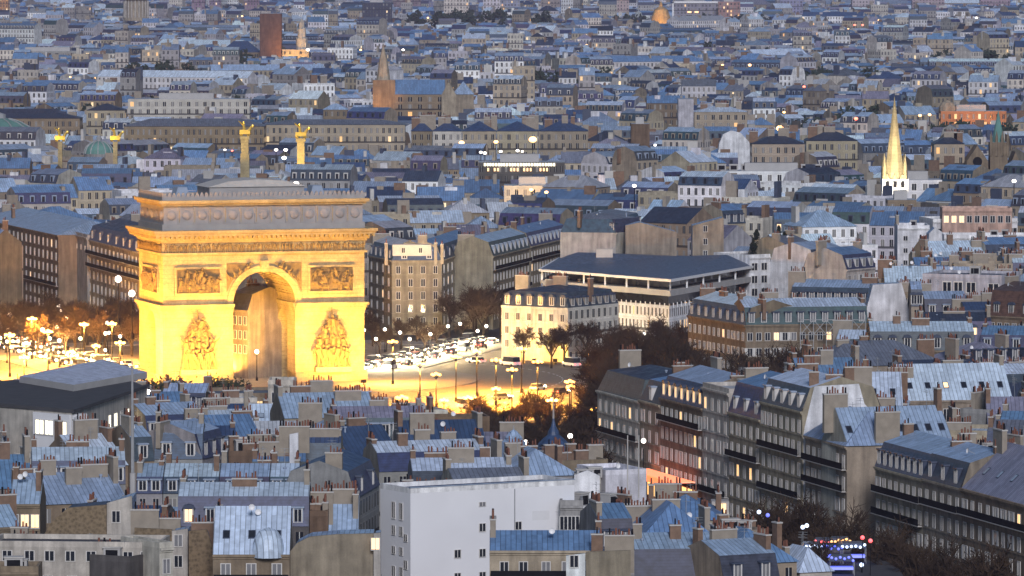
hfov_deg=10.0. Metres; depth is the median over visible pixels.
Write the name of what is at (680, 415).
townhouse
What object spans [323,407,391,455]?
townhouse
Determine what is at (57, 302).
bare tree
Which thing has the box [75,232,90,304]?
office building
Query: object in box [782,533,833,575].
townhouse
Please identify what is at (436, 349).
car
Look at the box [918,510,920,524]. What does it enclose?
window
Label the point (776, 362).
bare tree
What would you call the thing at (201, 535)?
townhouse
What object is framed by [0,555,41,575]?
annex
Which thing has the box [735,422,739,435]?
window
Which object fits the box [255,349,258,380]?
street lamp
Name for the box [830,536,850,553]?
market stall
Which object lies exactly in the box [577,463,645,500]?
townhouse
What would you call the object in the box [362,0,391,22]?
tower block
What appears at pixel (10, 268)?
townhouse
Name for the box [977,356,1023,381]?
townhouse
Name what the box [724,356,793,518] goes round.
townhouse
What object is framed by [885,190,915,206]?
apartment building
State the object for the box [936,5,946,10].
tower block
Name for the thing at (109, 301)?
bare tree
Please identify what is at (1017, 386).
townhouse
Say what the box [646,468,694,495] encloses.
cafe terrace
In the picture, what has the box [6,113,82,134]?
apartment building
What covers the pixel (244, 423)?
townhouse
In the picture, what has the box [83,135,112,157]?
glass dome
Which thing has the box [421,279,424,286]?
window
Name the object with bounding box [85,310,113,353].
bare tree
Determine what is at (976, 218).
window
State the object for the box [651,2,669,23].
domed church
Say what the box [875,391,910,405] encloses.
townhouse
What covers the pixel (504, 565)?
window
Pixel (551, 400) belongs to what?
street lamp
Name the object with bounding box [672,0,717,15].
tower block
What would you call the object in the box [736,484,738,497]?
window
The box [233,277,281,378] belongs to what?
townhouse
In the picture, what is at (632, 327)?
bare tree
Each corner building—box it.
[367,229,417,330]
[391,240,441,334]
[417,223,462,333]
[593,343,684,466]
[637,360,692,501]
[990,271,1023,325]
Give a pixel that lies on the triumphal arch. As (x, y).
(206, 249)
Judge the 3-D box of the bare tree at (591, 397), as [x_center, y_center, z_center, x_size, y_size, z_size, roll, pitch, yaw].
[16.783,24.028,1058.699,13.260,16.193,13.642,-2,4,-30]
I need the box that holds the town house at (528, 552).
[489,508,601,575]
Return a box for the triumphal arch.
[126,177,377,383]
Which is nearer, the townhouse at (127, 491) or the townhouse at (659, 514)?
the townhouse at (659, 514)
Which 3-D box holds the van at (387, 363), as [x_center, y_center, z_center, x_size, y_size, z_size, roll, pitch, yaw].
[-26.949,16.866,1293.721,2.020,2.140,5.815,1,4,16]
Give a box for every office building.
[0,359,149,453]
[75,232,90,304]
[539,249,753,334]
[922,260,1020,297]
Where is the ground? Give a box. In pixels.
[1,323,594,432]
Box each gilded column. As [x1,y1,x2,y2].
[54,127,68,167]
[109,127,123,163]
[239,121,253,176]
[294,123,309,163]
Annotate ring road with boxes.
[0,344,588,413]
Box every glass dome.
[0,113,29,126]
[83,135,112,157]
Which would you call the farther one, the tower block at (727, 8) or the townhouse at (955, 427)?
the tower block at (727, 8)
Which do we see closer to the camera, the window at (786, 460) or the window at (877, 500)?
the window at (877, 500)
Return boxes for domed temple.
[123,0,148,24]
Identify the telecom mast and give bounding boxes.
[130,360,135,493]
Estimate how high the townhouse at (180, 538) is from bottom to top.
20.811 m
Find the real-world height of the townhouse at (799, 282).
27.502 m
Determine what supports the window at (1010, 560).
in the townhouse at (990, 510)
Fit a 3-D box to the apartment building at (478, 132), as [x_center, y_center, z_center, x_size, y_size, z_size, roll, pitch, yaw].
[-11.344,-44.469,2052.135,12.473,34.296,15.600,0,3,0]
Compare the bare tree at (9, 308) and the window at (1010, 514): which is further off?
the bare tree at (9, 308)
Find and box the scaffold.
[800,315,865,349]
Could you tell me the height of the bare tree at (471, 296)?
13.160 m
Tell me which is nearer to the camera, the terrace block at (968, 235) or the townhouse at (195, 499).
the townhouse at (195, 499)
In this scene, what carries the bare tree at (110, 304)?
on the ground
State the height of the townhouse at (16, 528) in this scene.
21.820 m
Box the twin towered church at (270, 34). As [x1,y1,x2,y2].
[227,13,308,58]
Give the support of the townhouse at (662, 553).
on the ground
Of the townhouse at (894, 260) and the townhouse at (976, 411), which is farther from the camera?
the townhouse at (894, 260)
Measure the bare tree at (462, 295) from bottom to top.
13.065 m
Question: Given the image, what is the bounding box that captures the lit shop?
[711,499,728,513]
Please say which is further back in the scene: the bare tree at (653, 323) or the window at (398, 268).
the window at (398, 268)
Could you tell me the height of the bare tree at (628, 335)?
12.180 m
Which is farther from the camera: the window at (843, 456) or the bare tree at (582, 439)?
the bare tree at (582, 439)
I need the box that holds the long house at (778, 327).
[734,288,867,363]
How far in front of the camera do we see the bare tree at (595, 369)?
1097.22 m
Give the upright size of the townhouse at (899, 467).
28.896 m
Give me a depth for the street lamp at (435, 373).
1152.73 m
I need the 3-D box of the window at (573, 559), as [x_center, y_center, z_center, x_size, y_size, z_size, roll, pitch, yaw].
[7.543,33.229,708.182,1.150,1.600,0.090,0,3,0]
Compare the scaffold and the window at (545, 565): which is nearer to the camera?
the window at (545, 565)
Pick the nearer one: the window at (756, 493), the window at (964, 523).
the window at (964, 523)
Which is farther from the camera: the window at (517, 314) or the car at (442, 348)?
the car at (442, 348)
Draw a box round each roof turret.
[502,426,525,456]
[537,395,567,451]
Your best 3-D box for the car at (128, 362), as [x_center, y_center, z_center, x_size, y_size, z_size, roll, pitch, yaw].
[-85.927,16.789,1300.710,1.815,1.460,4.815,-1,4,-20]
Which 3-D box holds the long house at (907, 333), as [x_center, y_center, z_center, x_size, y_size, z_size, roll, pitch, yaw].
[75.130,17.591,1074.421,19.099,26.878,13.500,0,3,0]
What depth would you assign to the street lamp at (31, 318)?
1323.34 m
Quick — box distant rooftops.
[0,0,1023,250]
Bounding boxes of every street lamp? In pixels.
[4,332,14,376]
[18,355,29,374]
[25,341,27,366]
[27,316,36,358]
[41,328,44,358]
[43,329,52,369]
[48,337,50,363]
[57,339,60,367]
[65,350,74,365]
[79,322,88,362]
[91,344,99,359]
[107,321,116,360]
[114,340,125,363]
[115,276,120,324]
[129,290,134,338]
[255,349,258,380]
[387,339,397,383]
[395,395,408,405]
[415,362,424,396]
[431,372,440,406]
[439,398,448,408]
[450,355,461,401]
[463,395,472,411]
[472,350,480,396]
[485,324,487,348]
[490,358,501,404]
[491,386,500,412]
[506,367,517,414]
[516,347,526,392]
[529,137,536,153]
[532,359,542,400]
[546,398,557,410]
[564,379,574,414]
[566,385,573,403]
[632,184,635,208]
[641,438,645,467]
[860,535,864,572]
[868,539,872,574]
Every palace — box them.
[124,118,265,150]
[266,119,405,150]
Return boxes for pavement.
[0,337,501,370]
[0,340,566,420]
[133,366,478,393]
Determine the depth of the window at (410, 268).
1404.27 m
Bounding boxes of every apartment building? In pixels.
[0,533,169,575]
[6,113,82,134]
[25,47,98,55]
[85,210,139,335]
[86,104,126,135]
[117,232,138,341]
[128,93,250,118]
[380,475,574,575]
[411,112,435,145]
[433,113,461,145]
[462,113,496,160]
[478,154,564,186]
[496,113,538,153]
[504,176,545,201]
[538,113,587,158]
[560,207,640,257]
[594,207,639,301]
[631,117,649,147]
[677,98,746,126]
[714,251,770,296]
[717,162,821,181]
[749,125,804,161]
[804,123,857,170]
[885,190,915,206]
[894,211,929,265]
[907,171,941,198]
[931,129,964,168]
[939,100,1005,126]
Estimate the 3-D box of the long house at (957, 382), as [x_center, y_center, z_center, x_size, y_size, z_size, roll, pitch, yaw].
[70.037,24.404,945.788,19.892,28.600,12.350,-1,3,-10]
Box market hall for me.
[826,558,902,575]
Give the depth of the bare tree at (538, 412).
1105.95 m
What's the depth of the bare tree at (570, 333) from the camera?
1304.06 m
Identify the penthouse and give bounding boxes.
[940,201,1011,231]
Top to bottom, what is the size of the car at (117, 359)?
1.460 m
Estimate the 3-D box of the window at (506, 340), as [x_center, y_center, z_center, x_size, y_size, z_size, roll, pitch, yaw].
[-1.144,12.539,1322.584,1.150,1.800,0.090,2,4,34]
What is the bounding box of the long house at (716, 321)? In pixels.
[686,283,791,370]
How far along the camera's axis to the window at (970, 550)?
774.66 m
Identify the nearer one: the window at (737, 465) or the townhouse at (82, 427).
the townhouse at (82, 427)
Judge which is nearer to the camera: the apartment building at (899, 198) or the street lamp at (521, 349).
the street lamp at (521, 349)
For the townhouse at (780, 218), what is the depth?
1499.53 m
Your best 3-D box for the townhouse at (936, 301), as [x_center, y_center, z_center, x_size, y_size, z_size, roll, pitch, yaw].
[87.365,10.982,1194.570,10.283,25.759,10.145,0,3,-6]
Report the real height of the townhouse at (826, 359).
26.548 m
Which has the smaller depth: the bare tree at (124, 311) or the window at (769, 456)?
the window at (769, 456)
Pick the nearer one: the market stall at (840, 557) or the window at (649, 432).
the market stall at (840, 557)
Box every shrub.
[150,376,163,391]
[212,372,230,386]
[212,377,219,386]
[213,376,239,386]
[227,375,250,386]
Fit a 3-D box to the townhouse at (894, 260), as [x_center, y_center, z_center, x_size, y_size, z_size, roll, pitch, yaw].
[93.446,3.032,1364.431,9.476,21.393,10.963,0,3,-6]
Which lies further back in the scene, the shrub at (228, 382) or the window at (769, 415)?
the shrub at (228, 382)
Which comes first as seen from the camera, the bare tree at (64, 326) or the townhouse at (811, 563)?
the townhouse at (811, 563)
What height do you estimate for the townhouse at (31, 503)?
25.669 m
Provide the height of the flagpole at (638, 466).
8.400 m
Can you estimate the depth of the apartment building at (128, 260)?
1387.51 m
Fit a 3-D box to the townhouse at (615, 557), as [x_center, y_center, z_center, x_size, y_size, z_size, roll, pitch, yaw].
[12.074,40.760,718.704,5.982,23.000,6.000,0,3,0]
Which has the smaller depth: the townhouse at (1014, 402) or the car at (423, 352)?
the townhouse at (1014, 402)
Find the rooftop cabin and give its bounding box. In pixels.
[384,238,443,265]
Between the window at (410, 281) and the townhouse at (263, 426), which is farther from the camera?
the window at (410, 281)
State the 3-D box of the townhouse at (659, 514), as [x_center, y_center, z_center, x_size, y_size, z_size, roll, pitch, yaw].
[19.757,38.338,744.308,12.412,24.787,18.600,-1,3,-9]
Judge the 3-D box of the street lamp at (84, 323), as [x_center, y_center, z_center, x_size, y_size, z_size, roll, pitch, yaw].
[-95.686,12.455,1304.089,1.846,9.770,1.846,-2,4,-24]
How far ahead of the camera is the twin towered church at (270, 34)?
3642.67 m
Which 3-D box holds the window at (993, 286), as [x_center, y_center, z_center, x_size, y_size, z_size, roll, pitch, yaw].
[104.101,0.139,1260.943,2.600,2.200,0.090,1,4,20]
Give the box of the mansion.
[501,271,618,361]
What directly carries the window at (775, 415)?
in the townhouse at (785, 400)
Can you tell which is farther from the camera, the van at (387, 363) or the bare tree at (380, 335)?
the bare tree at (380, 335)
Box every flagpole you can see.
[627,435,627,493]
[638,435,638,497]
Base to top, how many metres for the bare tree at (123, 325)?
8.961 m
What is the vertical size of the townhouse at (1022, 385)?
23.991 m
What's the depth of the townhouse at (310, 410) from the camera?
884.18 m
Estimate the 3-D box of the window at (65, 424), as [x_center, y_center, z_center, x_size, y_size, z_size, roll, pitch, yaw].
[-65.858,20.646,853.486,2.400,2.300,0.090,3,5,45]
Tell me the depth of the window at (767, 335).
1169.88 m
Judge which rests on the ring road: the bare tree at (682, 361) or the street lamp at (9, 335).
the street lamp at (9, 335)
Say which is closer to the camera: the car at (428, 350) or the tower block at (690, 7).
the car at (428, 350)
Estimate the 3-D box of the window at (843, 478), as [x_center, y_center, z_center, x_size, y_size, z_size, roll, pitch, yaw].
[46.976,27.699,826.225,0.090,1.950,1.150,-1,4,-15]
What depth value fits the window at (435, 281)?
1404.96 m
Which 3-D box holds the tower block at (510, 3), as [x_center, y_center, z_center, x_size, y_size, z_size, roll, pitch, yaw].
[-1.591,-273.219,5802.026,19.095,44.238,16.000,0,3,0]
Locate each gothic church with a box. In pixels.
[373,45,473,116]
[964,111,1018,170]
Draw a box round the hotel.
[0,201,114,315]
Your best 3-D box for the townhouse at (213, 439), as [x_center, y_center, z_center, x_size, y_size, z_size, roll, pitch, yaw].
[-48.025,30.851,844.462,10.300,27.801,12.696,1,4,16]
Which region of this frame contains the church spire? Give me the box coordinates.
[880,96,908,197]
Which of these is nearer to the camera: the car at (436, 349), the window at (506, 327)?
the window at (506, 327)
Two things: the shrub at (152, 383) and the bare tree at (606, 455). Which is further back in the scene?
the shrub at (152, 383)
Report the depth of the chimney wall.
808.84 m
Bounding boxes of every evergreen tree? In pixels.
[749,237,756,253]
[750,229,759,252]
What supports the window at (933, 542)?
in the townhouse at (953, 468)
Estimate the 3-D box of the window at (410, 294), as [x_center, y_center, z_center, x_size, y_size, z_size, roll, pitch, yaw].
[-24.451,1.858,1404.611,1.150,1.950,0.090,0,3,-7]
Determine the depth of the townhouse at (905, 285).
1291.21 m
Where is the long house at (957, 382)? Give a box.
[887,349,1011,420]
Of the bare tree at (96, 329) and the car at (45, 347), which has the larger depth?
the car at (45, 347)
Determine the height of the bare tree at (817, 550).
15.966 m
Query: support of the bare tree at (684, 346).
on the ground
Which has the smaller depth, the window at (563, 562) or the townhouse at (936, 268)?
the window at (563, 562)
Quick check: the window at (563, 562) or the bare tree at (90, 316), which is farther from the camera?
the bare tree at (90, 316)
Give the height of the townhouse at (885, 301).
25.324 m
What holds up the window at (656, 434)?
in the corner building at (649, 401)
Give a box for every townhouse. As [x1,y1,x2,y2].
[0,217,21,325]
[0,427,29,493]
[0,487,18,533]
[1,424,6,440]
[9,447,123,529]
[10,520,28,533]
[11,204,101,222]
[11,461,45,533]
[12,439,68,463]
[14,529,92,533]
[31,433,125,493]
[45,501,109,533]
[49,412,127,488]
[87,492,174,516]
[90,538,142,575]
[107,492,135,534]
[112,408,154,486]
[121,536,173,575]
[123,487,177,516]
[130,501,180,540]
[133,376,184,401]
[133,388,196,431]
[136,452,165,504]
[148,406,224,463]
[154,403,204,462]
[163,370,212,407]
[163,446,220,506]
[172,526,189,575]
[176,377,267,402]
[178,459,310,546]
[183,400,258,438]
[186,413,235,444]
[189,515,213,575]
[192,400,258,420]
[195,392,224,404]
[201,399,251,413]
[205,383,256,402]
[212,498,292,575]
[219,441,278,481]
[224,428,278,462]
[225,392,268,408]
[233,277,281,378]
[236,273,265,290]
[243,384,287,420]
[244,408,295,433]
[252,435,305,464]
[268,377,296,403]
[270,375,371,420]
[270,446,300,481]
[286,440,379,532]
[290,529,373,575]
[298,397,323,427]
[306,420,342,461]
[310,484,333,532]
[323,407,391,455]
[323,480,359,530]
[330,392,423,438]
[363,422,483,529]
[371,392,447,413]
[371,530,380,575]
[389,474,446,482]
[391,403,486,445]
[408,440,511,480]
[434,399,489,431]
[436,416,523,456]
[441,448,529,479]
[454,222,531,329]
[490,431,573,478]
[510,210,563,287]
[539,437,607,470]
[566,553,584,575]
[574,466,602,492]
[574,470,599,497]
[574,486,647,507]
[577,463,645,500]
[579,490,634,575]
[586,527,634,575]
[615,491,710,532]
[625,221,676,305]
[633,517,722,575]
[648,476,721,522]
[656,351,743,497]
[688,521,779,575]
[691,217,723,301]
[697,508,764,532]
[698,361,783,503]
[702,197,745,231]
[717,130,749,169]
[718,515,799,575]
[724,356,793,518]
[748,226,806,256]
[756,357,879,539]
[770,234,839,297]
[772,204,828,233]
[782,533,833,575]
[788,266,878,302]
[788,339,859,373]
[801,331,934,371]
[801,398,901,542]
[803,236,875,279]
[803,359,872,502]
[821,382,951,528]
[832,314,865,344]
[862,355,907,405]
[865,282,908,320]
[870,418,976,554]
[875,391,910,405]
[877,255,932,282]
[892,255,927,265]
[892,349,972,365]
[897,278,918,303]
[908,276,923,320]
[909,231,987,265]
[910,247,965,265]
[916,279,964,311]
[916,299,991,334]
[918,434,1013,566]
[920,245,960,256]
[926,227,941,240]
[927,253,961,266]
[933,259,969,270]
[933,355,978,363]
[934,328,1023,362]
[944,407,1001,440]
[948,400,959,421]
[949,249,1012,270]
[951,287,992,311]
[954,427,1022,447]
[956,421,1023,575]
[960,247,1014,260]
[960,384,993,423]
[972,354,1023,362]
[974,335,980,341]
[975,227,1023,252]
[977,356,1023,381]
[981,317,1023,347]
[983,377,1023,423]
[987,264,1017,270]
[987,409,1023,441]
[997,245,1015,262]
[1000,398,1023,419]
[1004,248,1023,273]
[1008,371,1020,396]
[1014,238,1023,252]
[1018,376,1023,396]
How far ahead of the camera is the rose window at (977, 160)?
1831.52 m
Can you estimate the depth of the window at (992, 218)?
1512.46 m
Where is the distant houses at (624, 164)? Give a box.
[0,0,1023,316]
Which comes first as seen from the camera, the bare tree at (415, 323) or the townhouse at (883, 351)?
the townhouse at (883, 351)
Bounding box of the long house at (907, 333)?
[866,311,973,353]
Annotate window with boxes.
[2,550,11,560]
[20,514,28,525]
[24,550,34,560]
[31,514,38,528]
[35,419,43,434]
[44,420,53,435]
[44,551,54,561]
[63,421,67,434]
[65,551,75,561]
[86,551,95,561]
[108,414,110,426]
[111,511,120,522]
[114,412,117,427]
[123,552,132,555]
[162,558,170,574]
[174,534,182,546]
[174,555,182,567]
[220,563,230,574]
[233,315,236,324]
[233,330,236,338]
[233,344,236,352]
[238,316,241,324]
[238,330,241,338]
[238,344,241,353]
[243,316,246,325]
[243,331,246,339]
[243,345,246,353]
[246,563,255,574]
[271,392,273,402]
[272,563,281,574]
[371,538,379,549]
[391,501,395,518]
[391,525,395,534]
[391,545,395,554]
[391,565,395,575]
[396,266,400,273]
[396,279,400,286]
[396,292,400,299]
[396,305,400,312]
[399,502,402,520]
[399,526,402,536]
[399,547,402,555]
[399,567,402,575]
[403,534,407,541]
[403,560,407,569]
[408,266,412,273]
[408,279,412,286]
[408,292,412,299]
[408,304,412,312]
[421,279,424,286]
[421,292,424,299]
[421,304,424,312]
[433,266,437,273]
[433,279,437,286]
[433,291,437,299]
[433,317,437,324]
[454,549,460,558]
[479,502,485,506]
[479,523,485,531]
[479,548,485,557]
[500,561,508,570]
[505,326,508,333]
[505,339,508,346]
[515,521,521,529]
[516,312,519,320]
[519,561,527,570]
[527,313,530,320]
[538,313,541,321]
[541,561,550,570]
[549,314,552,321]
[559,516,567,529]
[560,314,564,321]
[562,561,565,570]
[567,516,575,528]
[569,555,578,567]
[575,516,579,529]
[604,419,607,427]
[604,438,607,450]
[616,403,619,416]
[622,405,625,417]
[622,444,625,456]
[640,408,644,421]
[641,428,643,438]
[648,410,650,422]
[648,430,650,442]
[648,450,650,462]
[654,451,658,464]
[655,432,657,444]
[660,445,664,458]
[661,426,663,438]
[670,428,672,440]
[670,448,672,460]
[675,430,677,442]
[678,451,682,463]
[679,431,681,443]
[684,432,686,444]
[684,452,686,464]
[688,433,692,446]
[689,454,691,466]
[693,455,696,468]
[697,416,701,429]
[698,436,700,449]
[698,456,700,469]
[703,238,707,244]
[703,416,707,429]
[704,396,706,408]
[704,437,706,449]
[704,457,706,469]
[707,341,710,349]
[716,440,720,453]
[717,399,719,412]
[717,420,719,432]
[717,461,719,473]
[723,401,727,414]
[723,442,727,454]
[724,422,726,434]
[724,463,726,475]
[724,483,726,495]
[729,462,733,475]
[730,421,732,433]
[730,482,732,495]
[730,503,732,516]
[731,330,734,338]
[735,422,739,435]
[736,464,738,476]
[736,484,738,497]
[736,505,738,516]
[743,424,745,437]
[743,466,745,478]
[743,486,745,499]
[744,348,755,356]
[747,333,752,340]
[748,488,752,501]
[749,426,751,439]
[749,467,751,480]
[751,263,757,270]
[751,276,757,283]
[751,288,757,296]
[754,490,759,503]
[756,333,761,340]
[756,348,761,356]
[756,428,758,438]
[756,449,758,461]
[756,469,758,480]
[761,262,766,270]
[761,275,766,282]
[761,410,765,424]
[762,452,764,465]
[765,332,769,340]
[767,412,771,425]
[768,454,770,467]
[772,455,777,469]
[773,332,778,340]
[774,414,776,426]
[778,457,782,470]
[779,415,781,428]
[780,332,790,340]
[784,437,788,446]
[785,417,787,429]
[785,459,787,472]
[791,332,796,340]
[791,418,793,431]
[791,461,793,474]
[797,420,799,433]
[797,441,799,454]
[797,462,799,475]
[797,484,799,496]
[806,488,808,501]
[808,332,812,339]
[811,468,815,477]
[812,489,814,503]
[817,332,822,339]
[818,491,820,504]
[834,496,839,510]
[842,455,844,468]
[842,476,844,490]
[842,498,844,511]
[858,274,863,279]
[875,476,880,486]
[876,499,879,508]
[876,521,878,534]
[892,526,897,538]
[916,533,922,547]
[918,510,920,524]
[925,511,927,526]
[925,534,927,548]
[932,491,935,500]
[932,514,935,528]
[932,536,935,550]
[940,516,942,530]
[942,281,951,290]
[943,409,947,420]
[944,216,948,222]
[948,518,950,532]
[951,216,956,222]
[953,281,962,290]
[955,497,958,506]
[955,520,958,534]
[959,216,963,221]
[961,544,967,559]
[962,498,967,508]
[963,522,965,536]
[966,282,975,292]
[967,216,971,221]
[969,547,974,559]
[970,524,973,538]
[973,157,981,164]
[974,216,979,222]
[978,503,981,512]
[978,526,981,540]
[982,216,987,222]
[986,505,989,514]
[986,528,988,543]
[988,283,998,291]
[990,216,994,221]
[992,506,998,517]
[992,530,998,545]
[998,216,1002,221]
[1000,509,1005,519]
[1001,533,1004,547]
[1005,216,1010,222]
[1008,511,1013,521]
[1008,534,1013,550]
[1009,558,1012,573]
[1017,513,1020,523]
[1017,537,1020,552]
[1017,561,1020,575]
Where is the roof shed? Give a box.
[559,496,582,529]
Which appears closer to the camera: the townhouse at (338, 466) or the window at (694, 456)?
the townhouse at (338, 466)
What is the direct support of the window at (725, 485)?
in the townhouse at (717, 397)
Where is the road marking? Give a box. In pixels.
[102,348,568,412]
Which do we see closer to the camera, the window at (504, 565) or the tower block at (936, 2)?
the window at (504, 565)
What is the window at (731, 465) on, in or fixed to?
in the townhouse at (743, 452)
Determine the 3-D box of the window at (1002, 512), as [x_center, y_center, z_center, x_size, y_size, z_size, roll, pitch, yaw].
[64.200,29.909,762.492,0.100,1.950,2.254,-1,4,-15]
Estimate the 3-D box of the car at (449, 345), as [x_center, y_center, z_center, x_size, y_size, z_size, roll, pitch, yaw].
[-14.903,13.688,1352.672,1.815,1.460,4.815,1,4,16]
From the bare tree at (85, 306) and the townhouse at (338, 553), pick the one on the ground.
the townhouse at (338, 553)
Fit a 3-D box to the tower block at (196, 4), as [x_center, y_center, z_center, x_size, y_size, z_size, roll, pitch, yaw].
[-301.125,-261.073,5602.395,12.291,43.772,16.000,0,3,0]
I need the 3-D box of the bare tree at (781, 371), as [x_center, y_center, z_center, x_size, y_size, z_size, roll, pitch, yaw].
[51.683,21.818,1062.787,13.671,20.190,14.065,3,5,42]
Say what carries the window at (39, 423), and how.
in the office building at (37, 403)
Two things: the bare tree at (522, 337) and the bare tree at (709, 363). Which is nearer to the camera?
the bare tree at (709, 363)
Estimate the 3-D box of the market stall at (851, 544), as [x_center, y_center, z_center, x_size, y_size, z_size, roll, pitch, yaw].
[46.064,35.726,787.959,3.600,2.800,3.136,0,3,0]
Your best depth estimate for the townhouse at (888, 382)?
932.36 m
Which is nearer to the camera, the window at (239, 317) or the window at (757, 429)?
the window at (757, 429)
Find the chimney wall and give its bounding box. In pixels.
[278,420,309,462]
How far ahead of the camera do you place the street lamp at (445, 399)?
1088.10 m
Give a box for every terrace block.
[919,216,1017,231]
[942,229,1023,240]
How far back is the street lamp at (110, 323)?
1306.70 m
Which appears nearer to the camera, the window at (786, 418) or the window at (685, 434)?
the window at (786, 418)
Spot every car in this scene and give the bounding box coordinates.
[0,343,10,349]
[7,337,18,343]
[13,346,24,352]
[18,339,29,345]
[24,349,34,355]
[34,351,46,358]
[43,345,53,352]
[47,342,58,347]
[50,355,60,362]
[53,348,63,354]
[60,345,70,350]
[60,358,71,364]
[65,352,77,357]
[72,348,83,354]
[81,354,90,360]
[83,351,94,355]
[108,357,119,363]
[121,360,130,365]
[365,363,371,369]
[368,361,377,367]
[375,360,383,366]
[400,358,413,364]
[403,353,412,359]
[411,351,420,357]
[414,355,426,361]
[418,350,427,355]
[425,348,434,354]
[428,351,440,358]
[431,347,439,352]
[437,345,446,351]
[444,343,453,347]
[445,348,457,354]
[451,342,457,348]
[466,356,485,363]
[470,337,479,343]
[475,341,485,346]
[478,336,485,341]
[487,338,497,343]
[491,392,510,399]
[529,383,545,390]
[552,387,568,394]
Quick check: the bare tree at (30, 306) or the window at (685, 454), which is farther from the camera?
the bare tree at (30, 306)
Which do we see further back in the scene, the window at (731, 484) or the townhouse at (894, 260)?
the townhouse at (894, 260)
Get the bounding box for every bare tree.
[0,300,13,342]
[0,313,18,352]
[2,301,29,345]
[6,301,13,336]
[8,297,33,338]
[9,299,40,337]
[16,311,46,351]
[23,314,53,351]
[25,314,52,345]
[26,288,63,336]
[26,299,57,345]
[33,299,60,339]
[45,304,70,344]
[50,314,81,356]
[58,306,92,350]
[59,300,75,343]
[61,297,82,339]
[68,298,98,344]
[69,307,94,349]
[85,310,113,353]
[93,303,122,347]
[93,312,116,348]
[94,294,115,336]
[101,293,120,338]
[106,297,134,340]
[114,297,138,339]
[115,315,138,356]
[121,314,138,337]
[364,308,383,339]
[364,320,379,345]
[370,329,388,353]
[379,327,396,351]
[385,317,413,348]
[406,315,427,341]
[414,323,435,349]
[429,320,447,342]
[432,288,467,336]
[434,400,460,413]
[453,317,471,334]
[454,285,492,331]
[458,283,484,334]
[460,394,503,414]
[461,289,501,335]
[462,391,487,407]
[464,400,494,415]
[483,280,507,331]
[484,290,504,337]
[485,409,512,431]
[488,402,526,420]
[490,415,498,431]
[510,399,539,420]
[511,322,535,363]
[517,388,545,420]
[518,414,547,444]
[524,429,548,444]
[529,396,563,425]
[534,327,571,367]
[534,408,565,432]
[535,390,573,425]
[540,421,609,460]
[546,426,573,441]
[548,318,580,361]
[556,415,591,442]
[561,404,594,430]
[562,388,587,416]
[562,417,596,446]
[567,357,613,406]
[570,320,633,380]
[572,377,600,440]
[573,356,618,412]
[574,404,593,416]
[575,318,605,363]
[576,439,622,463]
[580,336,631,375]
[585,338,628,385]
[588,356,618,385]
[589,324,658,364]
[600,342,658,365]
[602,325,619,341]
[616,322,643,332]
[618,323,650,338]
[618,326,639,344]
[625,328,659,349]
[640,326,684,350]
[641,312,681,337]
[641,338,697,365]
[641,354,668,365]
[642,353,694,366]
[645,348,675,364]
[648,336,712,365]
[650,322,676,339]
[655,335,702,364]
[655,336,706,356]
[664,337,710,362]
[666,351,705,367]
[670,322,687,344]
[671,321,687,339]
[685,350,711,365]
[692,354,727,370]
[713,345,752,373]
[724,357,767,372]
[727,352,774,370]
[738,341,785,367]
[741,490,835,543]
[744,491,816,531]
[761,350,788,371]
[763,345,801,364]
[765,356,799,371]
[769,357,788,372]
[770,339,816,371]
[782,501,836,549]
[806,531,859,565]
[807,497,873,549]
[831,509,905,553]
[848,510,919,563]
[865,523,937,575]
[886,542,956,575]
[917,527,987,575]
[937,534,1015,575]
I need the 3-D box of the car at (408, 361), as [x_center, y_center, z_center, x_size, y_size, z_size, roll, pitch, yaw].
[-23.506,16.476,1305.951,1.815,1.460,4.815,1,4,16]
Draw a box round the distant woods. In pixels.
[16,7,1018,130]
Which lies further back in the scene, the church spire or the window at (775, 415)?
the church spire
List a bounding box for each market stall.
[802,541,821,556]
[814,537,829,552]
[821,542,843,556]
[828,554,854,575]
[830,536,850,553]
[839,541,865,562]
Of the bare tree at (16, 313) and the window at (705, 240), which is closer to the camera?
the bare tree at (16, 313)
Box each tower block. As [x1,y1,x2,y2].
[0,0,9,9]
[192,0,204,10]
[209,0,220,7]
[244,0,259,10]
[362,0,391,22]
[393,0,420,6]
[429,0,433,6]
[444,0,468,13]
[470,2,477,18]
[483,0,499,9]
[501,0,519,6]
[541,0,559,6]
[617,0,628,12]
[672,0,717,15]
[718,0,739,17]
[780,0,802,13]
[851,0,874,6]
[911,0,944,9]
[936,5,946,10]
[979,0,1009,5]
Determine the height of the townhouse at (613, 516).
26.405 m
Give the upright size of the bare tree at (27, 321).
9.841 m
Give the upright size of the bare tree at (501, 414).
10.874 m
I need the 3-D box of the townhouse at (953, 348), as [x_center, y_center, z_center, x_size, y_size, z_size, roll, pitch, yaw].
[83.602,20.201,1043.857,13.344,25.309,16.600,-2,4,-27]
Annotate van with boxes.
[71,358,84,364]
[90,354,103,361]
[367,354,379,360]
[383,359,397,368]
[388,353,401,362]
[403,346,414,352]
[437,338,446,344]
[455,397,476,408]
[457,341,471,350]
[462,332,473,338]
[499,356,520,366]
[562,357,580,366]
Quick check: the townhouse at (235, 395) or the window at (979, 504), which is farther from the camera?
the townhouse at (235, 395)
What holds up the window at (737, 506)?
in the townhouse at (743, 452)

